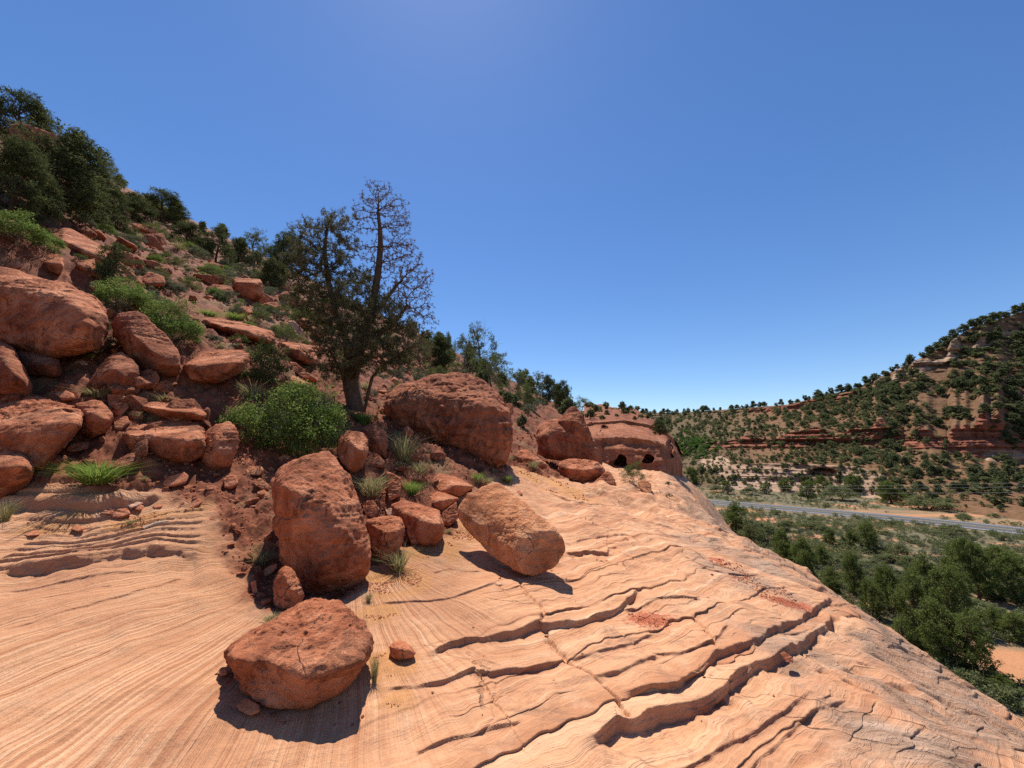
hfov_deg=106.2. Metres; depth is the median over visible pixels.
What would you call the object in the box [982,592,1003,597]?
shrub
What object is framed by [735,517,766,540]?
shrub
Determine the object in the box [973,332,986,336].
shrub
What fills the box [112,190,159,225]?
juniper tree
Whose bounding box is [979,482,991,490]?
juniper tree
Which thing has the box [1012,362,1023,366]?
shrub
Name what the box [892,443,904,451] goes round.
juniper tree
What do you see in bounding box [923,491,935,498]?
juniper tree
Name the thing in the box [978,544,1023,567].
juniper tree
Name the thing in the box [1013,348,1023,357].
juniper tree
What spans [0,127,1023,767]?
terrain
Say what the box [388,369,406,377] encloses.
sage bush
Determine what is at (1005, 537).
shrub
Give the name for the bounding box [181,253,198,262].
sage bush
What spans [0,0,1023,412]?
sky
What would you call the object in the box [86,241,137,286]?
young pine
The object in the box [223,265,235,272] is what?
lime bush
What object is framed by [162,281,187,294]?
sage bush
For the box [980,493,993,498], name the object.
shrub
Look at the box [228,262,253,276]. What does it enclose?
sage bush
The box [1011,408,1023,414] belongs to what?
juniper tree
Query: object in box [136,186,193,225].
juniper tree
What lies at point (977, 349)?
juniper tree
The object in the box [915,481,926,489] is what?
juniper tree
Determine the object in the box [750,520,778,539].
shrub
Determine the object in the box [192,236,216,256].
juniper tree
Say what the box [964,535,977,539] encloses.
shrub
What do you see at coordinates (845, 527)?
shrub
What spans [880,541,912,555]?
shrub
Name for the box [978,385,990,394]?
juniper tree
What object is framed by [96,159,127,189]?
juniper tree
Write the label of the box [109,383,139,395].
boulder
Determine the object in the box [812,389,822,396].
juniper tree
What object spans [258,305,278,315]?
sage bush
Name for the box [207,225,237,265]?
juniper tree
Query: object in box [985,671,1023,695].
juniper tree
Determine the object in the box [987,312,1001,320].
juniper tree
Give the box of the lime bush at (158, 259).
[145,254,166,263]
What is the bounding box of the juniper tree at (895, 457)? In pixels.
[890,454,899,461]
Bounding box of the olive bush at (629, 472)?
[618,461,646,482]
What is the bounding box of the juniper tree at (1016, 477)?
[1011,473,1022,481]
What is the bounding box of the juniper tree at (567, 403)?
[557,396,578,414]
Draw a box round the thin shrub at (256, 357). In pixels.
[236,335,292,388]
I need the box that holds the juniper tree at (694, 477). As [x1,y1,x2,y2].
[685,467,698,483]
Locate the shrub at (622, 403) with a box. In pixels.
[618,401,626,407]
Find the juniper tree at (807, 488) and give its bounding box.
[796,479,816,500]
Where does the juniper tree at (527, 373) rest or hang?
on the terrain
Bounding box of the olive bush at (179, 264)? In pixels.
[166,257,193,270]
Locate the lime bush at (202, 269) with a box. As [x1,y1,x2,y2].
[196,261,225,276]
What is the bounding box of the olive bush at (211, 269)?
[199,264,225,274]
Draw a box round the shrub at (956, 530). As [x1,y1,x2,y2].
[949,527,968,534]
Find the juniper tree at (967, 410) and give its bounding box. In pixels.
[959,406,969,414]
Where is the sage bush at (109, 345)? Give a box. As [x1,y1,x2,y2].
[100,339,118,351]
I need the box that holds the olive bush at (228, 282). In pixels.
[224,276,235,285]
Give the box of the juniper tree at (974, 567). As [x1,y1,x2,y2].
[948,535,1002,599]
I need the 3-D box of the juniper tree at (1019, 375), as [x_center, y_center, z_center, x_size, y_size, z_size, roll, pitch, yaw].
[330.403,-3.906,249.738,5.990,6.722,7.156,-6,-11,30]
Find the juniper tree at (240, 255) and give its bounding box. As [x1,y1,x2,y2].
[223,237,254,267]
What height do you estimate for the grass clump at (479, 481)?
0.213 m
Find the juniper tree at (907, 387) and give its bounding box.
[902,385,913,392]
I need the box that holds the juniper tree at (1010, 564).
[984,548,1023,604]
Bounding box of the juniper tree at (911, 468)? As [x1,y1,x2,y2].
[907,466,919,475]
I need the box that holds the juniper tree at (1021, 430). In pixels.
[1017,427,1023,434]
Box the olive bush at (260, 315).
[251,307,269,321]
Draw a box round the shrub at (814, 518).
[805,516,823,520]
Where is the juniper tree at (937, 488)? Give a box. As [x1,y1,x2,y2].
[931,484,942,492]
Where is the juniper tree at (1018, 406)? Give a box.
[1012,402,1022,410]
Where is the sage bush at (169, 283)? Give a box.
[165,277,189,292]
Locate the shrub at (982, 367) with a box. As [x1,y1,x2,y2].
[974,366,988,370]
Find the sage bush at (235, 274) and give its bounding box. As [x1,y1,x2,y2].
[226,267,239,278]
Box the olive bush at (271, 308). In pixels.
[262,305,275,315]
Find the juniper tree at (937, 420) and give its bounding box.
[930,416,943,425]
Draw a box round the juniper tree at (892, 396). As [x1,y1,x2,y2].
[888,393,898,400]
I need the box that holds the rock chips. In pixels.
[27,471,808,707]
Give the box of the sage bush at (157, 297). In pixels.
[128,286,170,308]
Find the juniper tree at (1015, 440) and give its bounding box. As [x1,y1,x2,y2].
[1005,434,1019,443]
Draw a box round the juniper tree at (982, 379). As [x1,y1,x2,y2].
[974,375,986,385]
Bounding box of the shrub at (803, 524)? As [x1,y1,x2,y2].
[799,522,812,527]
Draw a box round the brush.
[699,485,1023,710]
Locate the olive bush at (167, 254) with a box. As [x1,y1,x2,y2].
[160,251,182,263]
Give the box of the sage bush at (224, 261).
[218,259,234,269]
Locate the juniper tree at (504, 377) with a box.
[494,373,509,387]
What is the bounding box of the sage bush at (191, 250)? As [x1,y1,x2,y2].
[187,246,211,259]
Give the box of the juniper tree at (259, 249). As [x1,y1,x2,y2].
[228,228,272,274]
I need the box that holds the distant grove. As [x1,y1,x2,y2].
[669,427,718,459]
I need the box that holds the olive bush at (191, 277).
[176,275,205,291]
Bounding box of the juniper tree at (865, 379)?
[861,376,869,382]
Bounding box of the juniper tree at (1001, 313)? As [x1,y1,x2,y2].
[997,311,1006,317]
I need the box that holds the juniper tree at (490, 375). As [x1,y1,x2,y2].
[476,351,505,392]
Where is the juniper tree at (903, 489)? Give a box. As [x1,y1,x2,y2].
[900,487,909,494]
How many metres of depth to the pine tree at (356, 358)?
10.71 m
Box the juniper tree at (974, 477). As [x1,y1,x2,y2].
[967,473,981,481]
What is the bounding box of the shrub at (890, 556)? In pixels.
[873,552,900,561]
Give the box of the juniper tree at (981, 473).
[976,469,989,476]
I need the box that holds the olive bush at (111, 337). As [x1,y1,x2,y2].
[108,336,119,345]
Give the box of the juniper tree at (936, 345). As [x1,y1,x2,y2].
[932,342,940,348]
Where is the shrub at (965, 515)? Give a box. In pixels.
[954,513,972,518]
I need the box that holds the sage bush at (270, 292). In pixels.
[262,285,274,295]
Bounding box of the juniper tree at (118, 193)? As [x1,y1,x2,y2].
[75,179,140,235]
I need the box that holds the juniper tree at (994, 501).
[987,496,1005,505]
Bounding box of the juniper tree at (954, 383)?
[949,379,959,386]
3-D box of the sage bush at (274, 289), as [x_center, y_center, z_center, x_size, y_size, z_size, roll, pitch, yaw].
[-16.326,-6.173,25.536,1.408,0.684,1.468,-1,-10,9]
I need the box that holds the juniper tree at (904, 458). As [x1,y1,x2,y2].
[898,456,909,464]
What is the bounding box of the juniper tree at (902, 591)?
[886,568,939,637]
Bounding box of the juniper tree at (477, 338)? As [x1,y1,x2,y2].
[467,319,500,371]
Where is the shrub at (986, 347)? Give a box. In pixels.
[982,346,993,349]
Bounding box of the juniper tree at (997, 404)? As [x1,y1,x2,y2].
[991,400,1004,409]
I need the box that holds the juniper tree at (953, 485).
[947,482,961,490]
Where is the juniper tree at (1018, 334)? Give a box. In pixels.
[1010,331,1023,338]
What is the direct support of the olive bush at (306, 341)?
on the terrain
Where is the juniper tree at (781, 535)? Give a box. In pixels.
[771,527,792,555]
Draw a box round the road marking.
[715,500,1017,527]
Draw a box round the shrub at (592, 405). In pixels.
[586,401,594,408]
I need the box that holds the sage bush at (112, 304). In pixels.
[103,299,135,311]
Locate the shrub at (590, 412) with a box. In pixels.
[584,408,596,418]
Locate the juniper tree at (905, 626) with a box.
[888,614,922,649]
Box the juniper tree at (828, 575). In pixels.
[820,565,846,593]
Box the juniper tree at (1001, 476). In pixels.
[992,473,1011,480]
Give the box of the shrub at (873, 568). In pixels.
[868,564,881,573]
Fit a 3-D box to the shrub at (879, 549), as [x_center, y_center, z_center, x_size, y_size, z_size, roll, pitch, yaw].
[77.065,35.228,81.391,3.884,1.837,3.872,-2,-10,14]
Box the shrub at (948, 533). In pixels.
[942,531,957,537]
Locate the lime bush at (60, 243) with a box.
[28,231,67,249]
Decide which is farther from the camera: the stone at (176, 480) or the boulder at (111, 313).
the boulder at (111, 313)
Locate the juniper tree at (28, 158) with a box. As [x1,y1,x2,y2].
[0,133,68,224]
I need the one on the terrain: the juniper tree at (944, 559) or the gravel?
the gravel
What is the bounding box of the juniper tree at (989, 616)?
[975,605,1011,632]
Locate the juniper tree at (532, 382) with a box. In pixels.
[525,376,536,393]
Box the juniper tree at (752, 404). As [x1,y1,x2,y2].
[750,401,756,407]
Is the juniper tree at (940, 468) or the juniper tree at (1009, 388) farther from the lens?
the juniper tree at (1009, 388)
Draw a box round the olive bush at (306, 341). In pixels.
[289,335,310,344]
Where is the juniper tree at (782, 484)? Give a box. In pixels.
[775,477,792,492]
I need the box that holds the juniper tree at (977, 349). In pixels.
[972,347,986,355]
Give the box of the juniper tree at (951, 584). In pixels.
[922,562,975,620]
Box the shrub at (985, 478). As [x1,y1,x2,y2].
[979,477,990,481]
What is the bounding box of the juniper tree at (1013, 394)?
[1009,391,1023,399]
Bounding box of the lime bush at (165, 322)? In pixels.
[137,294,205,344]
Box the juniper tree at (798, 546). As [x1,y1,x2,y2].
[788,535,819,567]
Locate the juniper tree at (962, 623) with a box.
[939,606,1004,680]
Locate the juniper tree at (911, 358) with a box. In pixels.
[905,354,915,361]
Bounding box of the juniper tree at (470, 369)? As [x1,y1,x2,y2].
[468,363,475,373]
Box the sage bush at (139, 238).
[115,233,147,249]
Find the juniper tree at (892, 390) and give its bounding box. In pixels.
[887,387,897,395]
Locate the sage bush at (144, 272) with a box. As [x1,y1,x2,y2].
[135,266,164,277]
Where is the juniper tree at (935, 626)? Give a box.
[908,592,977,664]
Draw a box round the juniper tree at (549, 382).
[538,373,557,402]
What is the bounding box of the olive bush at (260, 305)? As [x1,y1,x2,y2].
[252,302,265,308]
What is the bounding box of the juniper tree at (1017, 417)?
[1005,411,1021,420]
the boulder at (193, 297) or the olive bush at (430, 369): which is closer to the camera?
the boulder at (193, 297)
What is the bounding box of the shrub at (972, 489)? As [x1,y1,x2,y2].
[965,488,979,492]
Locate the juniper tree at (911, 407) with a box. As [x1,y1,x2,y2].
[908,403,917,411]
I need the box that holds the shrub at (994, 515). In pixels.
[985,513,1000,516]
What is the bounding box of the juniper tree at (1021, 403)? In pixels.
[1013,401,1023,407]
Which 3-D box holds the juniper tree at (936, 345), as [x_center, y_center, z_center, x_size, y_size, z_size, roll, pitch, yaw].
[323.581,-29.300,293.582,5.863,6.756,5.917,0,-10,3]
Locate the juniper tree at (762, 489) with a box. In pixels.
[757,484,772,493]
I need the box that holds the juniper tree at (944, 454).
[939,450,950,458]
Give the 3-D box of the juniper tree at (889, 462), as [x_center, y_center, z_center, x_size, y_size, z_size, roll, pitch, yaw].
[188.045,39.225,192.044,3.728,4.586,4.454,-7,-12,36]
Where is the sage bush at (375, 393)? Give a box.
[363,389,378,396]
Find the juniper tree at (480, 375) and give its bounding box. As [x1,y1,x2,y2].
[474,368,488,383]
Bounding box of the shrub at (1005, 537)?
[994,534,1011,539]
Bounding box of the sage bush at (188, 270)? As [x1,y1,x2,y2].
[183,268,195,273]
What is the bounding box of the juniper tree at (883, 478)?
[878,475,890,481]
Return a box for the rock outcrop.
[584,403,681,476]
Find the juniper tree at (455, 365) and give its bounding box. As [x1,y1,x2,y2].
[445,361,466,373]
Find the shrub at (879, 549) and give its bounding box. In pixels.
[869,546,884,554]
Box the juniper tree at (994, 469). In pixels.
[987,466,1007,475]
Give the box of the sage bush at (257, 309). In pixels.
[252,307,270,315]
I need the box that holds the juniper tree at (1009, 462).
[999,459,1016,467]
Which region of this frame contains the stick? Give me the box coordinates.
[143,520,168,528]
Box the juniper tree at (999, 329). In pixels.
[992,326,1002,332]
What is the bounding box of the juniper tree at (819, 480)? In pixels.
[812,475,832,493]
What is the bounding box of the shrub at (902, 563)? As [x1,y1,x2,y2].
[897,559,911,565]
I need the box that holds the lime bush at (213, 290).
[206,286,228,298]
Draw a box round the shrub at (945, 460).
[937,458,952,463]
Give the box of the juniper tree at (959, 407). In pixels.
[953,405,964,412]
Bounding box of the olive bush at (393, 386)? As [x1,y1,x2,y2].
[387,380,405,392]
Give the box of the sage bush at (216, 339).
[209,336,223,342]
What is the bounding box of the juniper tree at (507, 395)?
[502,391,513,401]
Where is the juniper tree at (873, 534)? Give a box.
[851,520,882,552]
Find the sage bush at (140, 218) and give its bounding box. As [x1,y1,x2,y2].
[123,209,149,223]
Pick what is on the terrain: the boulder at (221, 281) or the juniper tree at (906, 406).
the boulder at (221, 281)
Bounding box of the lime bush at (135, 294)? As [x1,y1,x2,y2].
[83,274,164,313]
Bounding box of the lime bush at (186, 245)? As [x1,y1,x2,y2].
[181,241,201,252]
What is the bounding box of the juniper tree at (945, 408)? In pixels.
[942,405,948,412]
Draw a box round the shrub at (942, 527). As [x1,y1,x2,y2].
[932,525,953,530]
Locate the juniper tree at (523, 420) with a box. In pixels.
[515,413,527,426]
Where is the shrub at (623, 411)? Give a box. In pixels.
[619,409,629,413]
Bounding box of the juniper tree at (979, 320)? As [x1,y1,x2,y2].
[973,317,984,326]
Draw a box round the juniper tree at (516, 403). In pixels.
[511,394,521,408]
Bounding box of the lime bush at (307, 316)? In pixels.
[286,307,317,320]
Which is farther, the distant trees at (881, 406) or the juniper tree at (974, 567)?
the distant trees at (881, 406)
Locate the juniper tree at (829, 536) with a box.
[821,528,836,544]
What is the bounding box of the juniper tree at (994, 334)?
[989,330,1003,339]
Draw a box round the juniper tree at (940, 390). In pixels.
[935,386,947,394]
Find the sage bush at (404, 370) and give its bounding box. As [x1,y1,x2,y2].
[397,367,409,374]
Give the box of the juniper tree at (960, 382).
[950,378,964,387]
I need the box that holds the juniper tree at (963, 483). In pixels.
[957,478,971,489]
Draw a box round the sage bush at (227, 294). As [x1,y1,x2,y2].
[212,290,240,304]
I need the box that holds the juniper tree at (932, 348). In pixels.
[926,345,935,353]
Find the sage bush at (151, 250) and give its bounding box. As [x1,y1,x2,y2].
[144,248,156,252]
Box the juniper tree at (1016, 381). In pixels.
[1004,377,1021,385]
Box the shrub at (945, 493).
[937,488,958,495]
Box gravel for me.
[0,222,562,608]
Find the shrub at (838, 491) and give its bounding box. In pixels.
[819,483,861,498]
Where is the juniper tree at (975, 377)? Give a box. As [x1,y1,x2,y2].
[970,375,978,384]
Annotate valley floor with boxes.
[697,487,1023,718]
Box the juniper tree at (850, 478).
[841,472,865,493]
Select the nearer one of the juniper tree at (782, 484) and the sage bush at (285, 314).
the sage bush at (285, 314)
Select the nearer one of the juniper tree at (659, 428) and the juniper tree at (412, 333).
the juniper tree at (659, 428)
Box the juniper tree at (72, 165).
[0,114,117,228]
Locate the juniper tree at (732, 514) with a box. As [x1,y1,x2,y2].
[724,500,749,534]
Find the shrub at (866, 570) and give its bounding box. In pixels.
[858,566,872,575]
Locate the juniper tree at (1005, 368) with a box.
[998,365,1012,372]
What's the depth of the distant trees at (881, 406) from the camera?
246.70 m
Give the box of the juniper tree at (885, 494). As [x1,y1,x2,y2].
[873,480,908,503]
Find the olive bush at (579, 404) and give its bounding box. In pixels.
[575,396,590,413]
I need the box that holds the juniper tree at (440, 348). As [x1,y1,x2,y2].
[420,331,453,369]
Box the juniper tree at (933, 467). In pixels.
[925,464,938,472]
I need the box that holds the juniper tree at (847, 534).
[840,529,858,546]
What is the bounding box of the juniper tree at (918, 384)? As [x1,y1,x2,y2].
[915,381,923,389]
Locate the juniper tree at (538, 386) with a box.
[523,370,545,396]
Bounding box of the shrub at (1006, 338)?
[1001,336,1010,339]
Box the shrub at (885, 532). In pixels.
[879,530,895,534]
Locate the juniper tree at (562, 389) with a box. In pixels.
[551,380,572,409]
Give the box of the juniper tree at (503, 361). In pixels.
[491,351,514,380]
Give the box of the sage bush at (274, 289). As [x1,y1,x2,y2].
[263,285,277,295]
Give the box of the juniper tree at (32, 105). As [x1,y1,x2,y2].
[0,84,62,141]
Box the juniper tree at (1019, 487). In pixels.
[1013,484,1023,492]
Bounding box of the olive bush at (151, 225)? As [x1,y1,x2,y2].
[141,222,168,238]
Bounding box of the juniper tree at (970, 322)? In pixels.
[966,319,978,326]
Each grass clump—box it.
[0,496,36,521]
[13,457,159,484]
[64,386,111,397]
[84,350,97,358]
[121,519,135,524]
[133,414,160,421]
[148,392,183,401]
[166,240,193,251]
[188,303,227,317]
[213,376,288,401]
[215,343,225,348]
[223,310,250,320]
[240,549,279,565]
[246,316,264,323]
[257,608,286,622]
[302,388,357,410]
[344,411,380,424]
[350,472,408,496]
[360,382,372,389]
[363,589,376,602]
[367,651,385,683]
[371,543,419,572]
[371,557,383,563]
[385,432,430,459]
[392,430,406,436]
[393,461,403,466]
[401,480,429,494]
[402,459,435,475]
[404,455,414,463]
[468,472,488,480]
[473,476,484,483]
[483,478,492,482]
[500,474,516,482]
[528,461,537,468]
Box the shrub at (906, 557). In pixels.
[893,555,916,564]
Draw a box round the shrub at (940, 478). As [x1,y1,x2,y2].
[933,477,945,480]
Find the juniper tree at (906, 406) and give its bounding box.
[902,403,910,411]
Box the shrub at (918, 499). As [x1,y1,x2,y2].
[903,493,961,508]
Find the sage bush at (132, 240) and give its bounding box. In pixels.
[120,234,142,248]
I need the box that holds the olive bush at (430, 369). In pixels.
[426,367,435,374]
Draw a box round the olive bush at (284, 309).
[274,305,297,319]
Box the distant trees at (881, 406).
[645,313,1023,510]
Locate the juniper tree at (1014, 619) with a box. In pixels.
[996,611,1023,641]
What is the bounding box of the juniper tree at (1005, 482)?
[999,478,1013,487]
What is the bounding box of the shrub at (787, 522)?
[773,519,799,529]
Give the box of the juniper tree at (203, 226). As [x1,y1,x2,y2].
[197,221,209,237]
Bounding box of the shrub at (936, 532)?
[927,530,944,534]
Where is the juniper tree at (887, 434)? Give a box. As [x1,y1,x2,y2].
[883,431,892,439]
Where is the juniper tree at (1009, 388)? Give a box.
[1005,384,1018,393]
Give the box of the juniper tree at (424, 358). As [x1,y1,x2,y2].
[411,336,430,364]
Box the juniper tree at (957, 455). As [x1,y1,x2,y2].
[951,450,962,457]
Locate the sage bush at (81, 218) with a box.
[67,212,96,227]
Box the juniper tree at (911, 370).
[906,367,919,374]
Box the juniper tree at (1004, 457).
[997,453,1012,460]
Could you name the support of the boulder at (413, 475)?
on the terrain
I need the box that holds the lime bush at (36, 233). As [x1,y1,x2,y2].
[0,207,65,255]
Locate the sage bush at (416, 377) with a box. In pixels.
[413,373,427,379]
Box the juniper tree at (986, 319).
[978,315,990,323]
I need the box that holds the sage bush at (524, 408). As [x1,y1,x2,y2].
[520,403,539,414]
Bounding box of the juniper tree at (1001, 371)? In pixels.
[996,367,1006,376]
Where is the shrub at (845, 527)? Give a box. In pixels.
[841,524,854,529]
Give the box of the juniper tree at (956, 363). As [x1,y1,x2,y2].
[949,358,963,367]
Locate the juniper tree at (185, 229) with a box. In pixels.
[164,219,205,244]
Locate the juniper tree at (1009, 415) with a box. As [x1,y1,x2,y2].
[1006,412,1015,422]
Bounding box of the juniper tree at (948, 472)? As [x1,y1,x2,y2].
[943,468,952,477]
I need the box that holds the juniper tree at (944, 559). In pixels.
[936,540,973,579]
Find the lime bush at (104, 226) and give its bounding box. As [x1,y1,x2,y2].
[96,223,116,233]
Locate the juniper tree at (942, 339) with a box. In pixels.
[937,336,951,343]
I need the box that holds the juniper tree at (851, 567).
[839,550,872,596]
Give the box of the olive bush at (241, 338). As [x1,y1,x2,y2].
[228,333,250,343]
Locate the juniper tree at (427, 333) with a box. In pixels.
[418,327,432,342]
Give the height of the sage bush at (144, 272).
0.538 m
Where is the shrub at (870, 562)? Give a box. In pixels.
[859,559,879,567]
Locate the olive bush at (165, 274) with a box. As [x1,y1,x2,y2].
[147,266,173,280]
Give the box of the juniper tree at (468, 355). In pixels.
[447,333,482,373]
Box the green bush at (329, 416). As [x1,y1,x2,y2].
[215,375,353,456]
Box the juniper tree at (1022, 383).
[1017,378,1023,386]
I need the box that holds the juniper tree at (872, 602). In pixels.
[855,578,892,620]
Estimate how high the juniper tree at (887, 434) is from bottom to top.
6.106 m
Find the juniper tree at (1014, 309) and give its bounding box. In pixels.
[1008,304,1023,313]
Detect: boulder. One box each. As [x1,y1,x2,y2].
[0,266,109,358]
[0,341,32,397]
[0,394,83,469]
[0,446,33,497]
[2,393,22,402]
[5,258,21,269]
[9,123,78,150]
[18,350,61,377]
[36,455,64,470]
[39,225,57,232]
[43,253,64,275]
[51,227,105,263]
[55,383,75,391]
[56,450,72,455]
[64,442,88,451]
[72,397,96,404]
[75,257,97,276]
[75,400,112,438]
[78,226,96,238]
[78,459,97,466]
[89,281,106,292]
[89,352,139,393]
[93,229,106,240]
[93,383,108,393]
[105,453,140,470]
[106,308,117,318]
[107,251,133,266]
[107,394,128,415]
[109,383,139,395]
[110,311,180,377]
[111,402,127,410]
[114,416,129,430]
[116,236,137,252]
[117,395,147,410]
[119,262,142,285]
[121,419,205,462]
[126,411,142,419]
[130,223,157,233]
[131,406,145,412]
[131,439,148,457]
[132,376,154,390]
[133,302,156,314]
[134,256,144,266]
[135,263,145,271]
[140,369,159,388]
[141,272,164,286]
[142,234,164,250]
[142,400,206,419]
[143,260,171,273]
[143,421,168,429]
[150,233,166,245]
[150,267,168,276]
[152,380,176,393]
[160,397,179,401]
[166,399,195,420]
[183,350,250,383]
[189,295,197,300]
[194,273,218,285]
[200,420,210,427]
[200,421,238,469]
[201,316,275,344]
[206,284,233,296]
[208,274,224,284]
[209,262,223,269]
[224,598,374,709]
[231,338,241,343]
[232,278,263,300]
[234,344,243,349]
[237,307,252,315]
[258,295,265,302]
[263,294,273,302]
[264,302,279,309]
[270,451,370,594]
[273,565,304,609]
[278,291,288,298]
[280,342,318,365]
[288,321,303,334]
[290,362,316,381]
[291,376,316,388]
[296,318,310,327]
[304,340,321,352]
[309,326,323,338]
[338,430,368,473]
[362,424,387,457]
[363,500,378,517]
[366,515,404,560]
[368,452,384,467]
[379,471,386,478]
[383,372,513,466]
[386,508,395,515]
[387,472,400,501]
[391,500,443,545]
[394,466,406,471]
[405,466,421,480]
[406,452,420,461]
[407,523,418,544]
[429,491,458,509]
[430,450,445,459]
[433,473,473,496]
[442,502,457,526]
[458,483,565,575]
[498,473,510,482]
[506,403,513,414]
[511,455,523,462]
[516,450,547,469]
[536,406,602,464]
[558,459,604,482]
[593,471,614,484]
[638,480,650,492]
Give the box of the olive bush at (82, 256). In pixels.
[73,253,88,260]
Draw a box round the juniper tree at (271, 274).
[254,256,289,291]
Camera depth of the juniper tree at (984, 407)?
201.82 m
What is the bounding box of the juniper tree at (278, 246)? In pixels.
[261,229,307,285]
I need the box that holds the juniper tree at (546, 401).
[538,397,548,405]
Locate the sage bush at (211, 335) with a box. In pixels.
[204,334,217,341]
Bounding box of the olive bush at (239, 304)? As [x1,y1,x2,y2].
[229,301,245,308]
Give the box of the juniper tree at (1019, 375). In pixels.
[1016,373,1023,379]
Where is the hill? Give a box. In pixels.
[582,311,1023,520]
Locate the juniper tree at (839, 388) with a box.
[833,384,842,391]
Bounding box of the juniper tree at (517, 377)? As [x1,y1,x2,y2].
[498,368,538,405]
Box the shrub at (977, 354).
[970,351,985,355]
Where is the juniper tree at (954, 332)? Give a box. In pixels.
[948,329,959,337]
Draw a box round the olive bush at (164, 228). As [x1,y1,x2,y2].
[154,222,168,237]
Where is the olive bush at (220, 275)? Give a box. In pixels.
[210,270,227,280]
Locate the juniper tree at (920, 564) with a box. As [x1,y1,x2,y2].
[900,550,950,596]
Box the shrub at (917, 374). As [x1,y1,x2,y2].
[913,372,926,376]
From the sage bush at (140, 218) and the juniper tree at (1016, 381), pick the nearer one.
the sage bush at (140, 218)
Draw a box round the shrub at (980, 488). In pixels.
[970,485,985,489]
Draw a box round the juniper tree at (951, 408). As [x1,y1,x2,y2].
[945,405,960,413]
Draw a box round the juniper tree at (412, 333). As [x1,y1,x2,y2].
[403,320,417,338]
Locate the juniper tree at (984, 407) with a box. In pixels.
[977,403,995,413]
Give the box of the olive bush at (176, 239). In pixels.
[169,233,185,244]
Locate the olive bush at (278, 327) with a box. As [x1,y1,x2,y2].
[261,321,294,339]
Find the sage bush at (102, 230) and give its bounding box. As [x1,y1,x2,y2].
[87,221,121,236]
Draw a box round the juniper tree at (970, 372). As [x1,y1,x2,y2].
[964,369,975,378]
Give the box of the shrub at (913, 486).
[910,483,921,488]
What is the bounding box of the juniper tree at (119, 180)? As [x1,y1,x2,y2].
[114,173,128,187]
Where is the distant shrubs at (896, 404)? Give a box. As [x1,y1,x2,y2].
[653,312,1023,506]
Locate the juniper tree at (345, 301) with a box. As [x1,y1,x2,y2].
[338,295,351,308]
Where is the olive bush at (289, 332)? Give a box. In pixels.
[273,325,304,341]
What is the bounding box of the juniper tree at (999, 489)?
[992,485,1007,497]
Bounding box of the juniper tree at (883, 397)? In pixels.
[878,394,887,401]
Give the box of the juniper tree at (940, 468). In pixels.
[936,466,945,473]
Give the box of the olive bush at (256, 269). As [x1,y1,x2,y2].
[248,266,262,278]
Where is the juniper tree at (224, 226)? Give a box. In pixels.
[214,223,230,238]
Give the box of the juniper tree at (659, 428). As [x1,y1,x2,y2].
[650,419,669,435]
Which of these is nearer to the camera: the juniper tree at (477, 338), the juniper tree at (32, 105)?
the juniper tree at (32, 105)
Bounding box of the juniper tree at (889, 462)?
[884,458,893,466]
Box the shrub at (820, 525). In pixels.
[804,520,831,529]
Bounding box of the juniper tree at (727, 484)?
[720,480,734,493]
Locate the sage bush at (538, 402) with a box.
[526,398,545,411]
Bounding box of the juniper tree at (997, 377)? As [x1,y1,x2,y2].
[992,374,1003,383]
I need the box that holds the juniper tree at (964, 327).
[955,324,969,332]
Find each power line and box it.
[705,490,1009,492]
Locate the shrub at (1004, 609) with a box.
[971,597,1009,612]
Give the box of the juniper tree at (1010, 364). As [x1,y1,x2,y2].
[1002,360,1016,371]
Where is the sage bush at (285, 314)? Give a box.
[273,311,290,318]
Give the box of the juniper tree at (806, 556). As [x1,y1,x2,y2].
[794,548,816,576]
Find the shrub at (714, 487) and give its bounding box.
[708,484,721,491]
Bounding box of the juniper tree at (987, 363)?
[980,361,993,367]
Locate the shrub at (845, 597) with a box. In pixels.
[835,592,855,602]
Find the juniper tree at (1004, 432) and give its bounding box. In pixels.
[999,428,1012,436]
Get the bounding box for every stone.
[24,530,39,535]
[53,388,74,400]
[71,358,87,364]
[72,525,84,531]
[99,436,104,441]
[100,508,114,513]
[111,348,117,353]
[112,508,130,517]
[128,502,142,508]
[135,504,143,510]
[153,504,162,508]
[163,472,187,486]
[187,499,201,507]
[218,667,227,675]
[224,475,237,488]
[237,698,259,715]
[241,457,249,462]
[241,565,247,570]
[245,466,263,475]
[245,498,253,504]
[251,580,257,592]
[253,478,269,489]
[256,592,265,597]
[257,491,264,497]
[261,490,269,499]
[261,598,271,604]
[264,535,271,539]
[264,563,277,575]
[278,455,290,458]
[376,390,386,393]
[389,640,415,659]
[390,377,398,385]
[402,426,412,436]
[781,652,792,661]
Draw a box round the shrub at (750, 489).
[739,486,760,494]
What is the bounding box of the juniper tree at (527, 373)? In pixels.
[516,368,532,388]
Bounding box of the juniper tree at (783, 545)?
[775,539,793,561]
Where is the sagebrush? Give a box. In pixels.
[697,486,1023,712]
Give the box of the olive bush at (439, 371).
[433,365,446,373]
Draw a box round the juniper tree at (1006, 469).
[1000,464,1017,475]
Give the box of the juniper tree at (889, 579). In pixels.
[866,559,905,615]
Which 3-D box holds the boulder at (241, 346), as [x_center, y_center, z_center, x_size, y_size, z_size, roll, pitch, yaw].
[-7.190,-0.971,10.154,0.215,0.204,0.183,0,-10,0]
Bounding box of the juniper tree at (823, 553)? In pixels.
[810,543,833,564]
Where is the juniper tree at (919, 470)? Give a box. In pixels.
[913,466,923,473]
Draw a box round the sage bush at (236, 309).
[228,305,242,314]
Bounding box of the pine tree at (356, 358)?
[275,176,439,412]
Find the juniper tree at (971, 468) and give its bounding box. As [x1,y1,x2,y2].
[965,465,978,473]
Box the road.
[709,499,1023,533]
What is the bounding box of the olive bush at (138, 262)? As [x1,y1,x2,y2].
[134,260,145,266]

